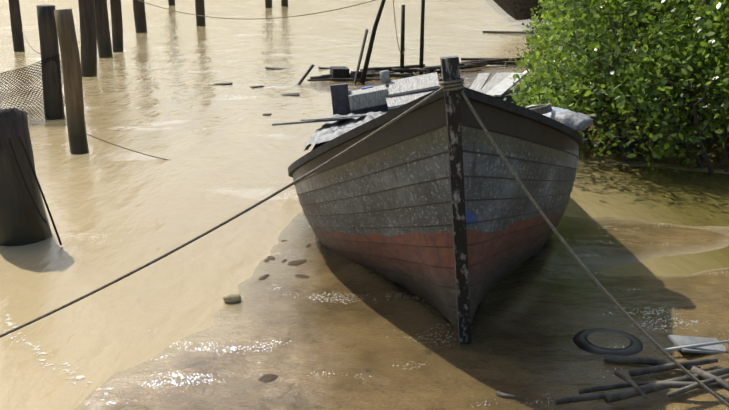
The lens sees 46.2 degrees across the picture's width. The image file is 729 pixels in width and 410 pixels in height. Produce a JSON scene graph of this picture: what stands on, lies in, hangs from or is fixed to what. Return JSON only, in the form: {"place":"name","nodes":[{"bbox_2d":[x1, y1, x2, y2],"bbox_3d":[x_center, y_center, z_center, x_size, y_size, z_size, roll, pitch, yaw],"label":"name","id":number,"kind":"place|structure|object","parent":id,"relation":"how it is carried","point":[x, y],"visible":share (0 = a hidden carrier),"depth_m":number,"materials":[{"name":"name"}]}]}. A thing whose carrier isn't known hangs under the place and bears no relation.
{"place":"outdoors","nodes":[
{"label":"outdoors","id":0,"kind":"place"},
{"bbox_2d":[0,0,728,409],"bbox_3d":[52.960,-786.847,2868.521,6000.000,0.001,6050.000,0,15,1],"label":"river water","id":1,"kind":"structure","parent":0,"point":[116,210],"depth_m":13.53,"materials":[{"name":"beige liquid"}]},
{"bbox_2d":[8,0,24,51],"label":"pile","id":2,"kind":"object","parent":1,"relation":"in","point":[16,26],"visible":0.71,"depth_m":33.81,"materials":[{"name":"brown wood"}]},
{"bbox_2d":[0,108,51,245],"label":"old stump","id":3,"kind":"object","parent":1,"relation":"in","point":[22,222],"visible":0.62,"depth_m":10.05,"materials":[{"name":"brown wood"}]},
{"bbox_2d":[8,138,46,223],"bbox_3d":[-3.895,-0.274,9.879,0.370,1.007,0.020,2,16,9],"label":"rope","id":4,"kind":"object","parent":3,"relation":"attached to","point":[43,219],"visible":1,"depth_m":9.88,"materials":[{"name":"black fabric"}]},
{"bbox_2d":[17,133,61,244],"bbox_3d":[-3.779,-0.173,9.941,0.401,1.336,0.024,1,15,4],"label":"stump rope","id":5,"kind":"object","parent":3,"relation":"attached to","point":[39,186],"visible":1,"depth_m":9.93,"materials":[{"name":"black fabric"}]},
{"bbox_2d":[0,54,65,120],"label":"fishing net","id":6,"kind":"object","parent":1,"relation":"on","point":[22,88],"visible":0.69,"depth_m":18.43,"materials":[{"name":"black fabric"}]},
{"bbox_2d":[36,5,64,119],"bbox_3d":[-6.826,-2.801,18.616,0.454,3.041,0.453,0,15,1],"label":"pile","id":7,"kind":"object","parent":1,"relation":"in","point":[49,48],"visible":0.79,"depth_m":18.39,"materials":[{"name":"brown wood"}]},
{"bbox_2d":[54,9,88,154],"bbox_3d":[-5.119,-1.859,15.066,0.491,3.126,0.358,12,20,38],"label":"wooden post","id":8,"kind":"object","parent":1,"relation":"in","point":[73,84],"visible":0.85,"depth_m":14.87,"materials":[{"name":"brown wood"}]},
{"bbox_2d":[87,134,168,159],"bbox_3d":[-4.055,-0.998,14.896,1.853,0.385,0.018,6,16,19],"label":"rope","id":9,"kind":"object","parent":8,"relation":"attached to","point":[128,149],"visible":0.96,"depth_m":14.92,"materials":[{"name":"fabric"}]},
{"bbox_2d":[78,0,96,76],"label":"pile","id":10,"kind":"object","parent":1,"relation":"in","point":[88,37],"visible":0.67,"depth_m":25.78,"materials":[{"name":"brown wood"}]},
{"bbox_2d":[94,0,112,57],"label":"pile","id":11,"kind":"object","parent":1,"relation":"in","point":[104,44],"visible":0.65,"depth_m":31.45,"materials":[{"name":"brown wood"}]},
{"bbox_2d":[110,0,123,51],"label":"pile","id":12,"kind":"object","parent":1,"relation":"in","point":[117,25],"visible":0.71,"depth_m":33.70,"materials":[{"name":"brown wood"}]},
{"bbox_2d":[133,0,146,32],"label":"pile","id":13,"kind":"object","parent":1,"relation":"in","point":[139,16],"visible":0.65,"depth_m":44.02,"materials":[{"name":"brown wood"}]},
{"bbox_2d":[138,0,374,18],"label":"rope","id":14,"kind":"object","parent":13,"relation":"attached to","point":[262,18],"visible":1,"depth_m":27.29,"materials":[{"name":"brown fabric"}]},
{"bbox_2d":[168,0,174,5],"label":"pile","id":15,"kind":"object","parent":1,"relation":"in","point":[171,2],"visible":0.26,"depth_m":77.96,"materials":[{"name":"brown wood"}]},
{"bbox_2d":[195,0,205,25],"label":"pile","id":16,"kind":"object","parent":1,"relation":"in","point":[200,9],"visible":0.6,"depth_m":49.18,"materials":[{"name":"brown wood"}]},
{"bbox_2d":[265,0,271,7],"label":"pile","id":17,"kind":"object","parent":1,"relation":"in","point":[268,3],"visible":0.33,"depth_m":72.97,"materials":[{"name":"brown wood"}]},
{"bbox_2d":[213,67,329,115],"bbox_3d":[-2.228,-2.688,21.484,3.624,0.175,14.307,-1,15,-5],"label":"floating debris","id":18,"kind":"object","parent":1,"relation":"on","point":[288,94],"visible":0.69,"depth_m":24.25,"materials":[{"name":"wood"}]},
{"bbox_2d":[281,0,287,6],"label":"pile","id":19,"kind":"object","parent":1,"relation":"in","point":[284,3],"visible":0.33,"depth_m":75.89,"materials":[{"name":"brown wood"}]},
{"bbox_2d":[461,58,507,59],"bbox_3d":[4.468,-5.286,30.933,1.924,0.060,0.300,2,16,10],"label":"stick","id":20,"kind":"object","parent":1,"relation":"on","point":[479,58],"visible":0.57,"depth_m":30.85,"materials":[{"name":"wood"}]},
{"bbox_2d":[483,30,542,33],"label":"stick","id":21,"kind":"object","parent":1,"relation":"on","point":[514,32],"visible":0.64,"depth_m":43.66,"materials":[{"name":"wood"}]},
{"bbox_2d":[503,0,728,181],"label":"mangrove","id":22,"kind":"object","parent":1,"relation":"in","point":[679,19],"depth_m":13.90,"materials":[{"name":"green plant"}]},
{"bbox_2d":[360,0,385,83],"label":"leaning pole","id":23,"kind":"object","parent":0,"point":[369,50],"visible":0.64,"depth_m":24.04,"materials":[{"name":"wood"}]},
{"bbox_2d":[73,0,728,409],"bbox_3d":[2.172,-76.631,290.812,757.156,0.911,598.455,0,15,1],"label":"mud ground","id":24,"kind":"structure","parent":0,"point":[327,330],"depth_m":7.58,"materials":[{"name":"brown soil"}]},
{"bbox_2d":[4,315,115,404],"bbox_3d":[-2.815,1.235,7.330,0.495,0.034,2.907,-14,21,-42],"label":"foam edge","id":25,"kind":"object","parent":24,"relation":"on","point":[79,377],"visible":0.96,"depth_m":7.08,"materials":[{"name":"beige liquid"}]},
{"bbox_2d":[223,293,240,302],"bbox_3d":[-1.305,0.918,8.426,0.182,0.106,0.140,0,15,1],"label":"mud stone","id":26,"kind":"object","parent":24,"relation":"on","point":[232,298],"visible":0.92,"depth_m":8.38,"materials":[{"name":"beige stone"}]},
{"bbox_2d":[297,64,314,84],"bbox_3d":[-1.705,-3.648,24.289,0.060,0.844,0.090,37,-1,-26],"label":"stick","id":27,"kind":"object","parent":24,"relation":"on","point":[306,74],"visible":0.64,"depth_m":24.25,"materials":[{"name":"wood"}]},
{"bbox_2d":[329,66,348,80],"bbox_3d":[-0.739,-3.825,25.156,0.500,0.450,0.400,-2,21,-16],"label":"crate","id":28,"kind":"object","parent":24,"relation":"on","point":[339,71],"depth_m":24.96,"materials":[{"name":"brown wood"}]},
{"bbox_2d":[350,71,361,81],"bbox_3d":[-0.195,-3.739,24.858,0.350,0.300,0.300,-7,16,-45],"label":"debris block","id":29,"kind":"object","parent":24,"relation":"on","point":[352,74],"depth_m":24.73,"materials":[{"name":"wood"}]},
{"bbox_2d":[353,29,367,83],"bbox_3d":[-0.116,-4.125,24.066,0.041,1.657,0.200,11,13,-14],"label":"pole","id":30,"kind":"object","parent":24,"relation":"on","point":[360,56],"visible":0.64,"depth_m":24.00,"materials":[{"name":"wood"}]},
{"bbox_2d":[258,240,517,382],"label":"pebbles","id":31,"kind":"object","parent":24,"relation":"on","point":[266,378],"visible":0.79,"depth_m":9.01,"materials":[{"name":"brown stone"}]},
{"bbox_2d":[400,5,404,72],"bbox_3d":[1.141,-4.811,25.781,0.129,2.401,0.120,7,17,23],"label":"thin pole","id":32,"kind":"object","parent":24,"relation":"on","point":[402,35],"visible":0.65,"depth_m":25.67,"materials":[{"name":"wood"}]},
{"bbox_2d":[393,0,405,53],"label":"rope","id":33,"kind":"object","parent":32,"relation":"attached to","point":[396,30],"visible":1,"depth_m":24.58,"materials":[{"name":"brown fabric"}]},
{"bbox_2d":[419,0,424,74],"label":"thin pole","id":34,"kind":"object","parent":24,"relation":"on","point":[421,57],"visible":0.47,"depth_m":25.66,"materials":[{"name":"brown wood"}]},
{"bbox_2d":[307,56,543,80],"bbox_3d":[2.793,-4.488,27.602,11.095,0.347,2.821,-12,19,-36],"label":"driftwood debris","id":35,"kind":"object","parent":24,"relation":"on","point":[408,70],"visible":0.69,"depth_m":26.09,"materials":[{"name":"wood"}]},
{"bbox_2d":[272,56,592,343],"bbox_3d":[0.891,-0.871,12.462,4.815,2.687,12.142,-5,10,2],"label":"boat","id":36,"kind":"object","parent":24,"relation":"on","point":[430,202],"visible":0.9,"depth_m":7.72,"materials":[{"name":"paint"}]},
{"bbox_2d":[0,87,444,337],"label":"mooring rope","id":37,"kind":"object","parent":36,"relation":"attached to","point":[231,218],"visible":1,"depth_m":6.27,"materials":[{"name":"fabric"}]},
{"bbox_2d":[438,78,464,91],"bbox_3d":[0.650,-0.893,6.376,0.198,0.110,0.224,0,15,1],"label":"rope lashing","id":38,"kind":"object","parent":36,"relation":"on","point":[460,85],"visible":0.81,"depth_m":6.29,"materials":[{"name":"beige fabric"}]},
{"bbox_2d":[461,91,728,406],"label":"mooring rope","id":39,"kind":"object","parent":36,"relation":"attached to","point":[653,341],"visible":1,"depth_m":6.06,"materials":[{"name":"fabric"}]},
{"bbox_2d":[493,0,547,19],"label":"boat","id":40,"kind":"object","parent":24,"relation":"on","point":[517,9],"visible":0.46,"depth_m":44.29,"materials":[{"name":"wood"}]},
{"bbox_2d":[573,328,642,355],"bbox_3d":[2.091,1.213,7.330,0.610,0.132,0.610,1,14,1],"label":"old tyre","id":41,"kind":"object","parent":24,"relation":"on","point":[580,340],"visible":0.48,"depth_m":7.22,"materials":[{"name":"rubber"}]},
{"bbox_2d":[587,331,630,348],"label":"tyre mud","id":42,"kind":"structure","parent":24,"relation":"on","point":[607,340],"depth_m":7.30,"materials":[{"name":"brown soil"}]},
{"bbox_2d":[496,340,728,404],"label":"driftwood sticks","id":43,"kind":"object","parent":24,"relation":"on","point":[710,379],"visible":0.94,"depth_m":6.41,"materials":[{"name":"grey wood"}]},
{"bbox_2d":[668,335,725,353],"bbox_3d":[2.805,1.171,7.149,0.450,0.020,0.250,6,20,-12],"label":"pale sheet","id":44,"kind":"object","parent":24,"relation":"on","point":[677,340],"visible":0.83,"depth_m":7.13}
]}

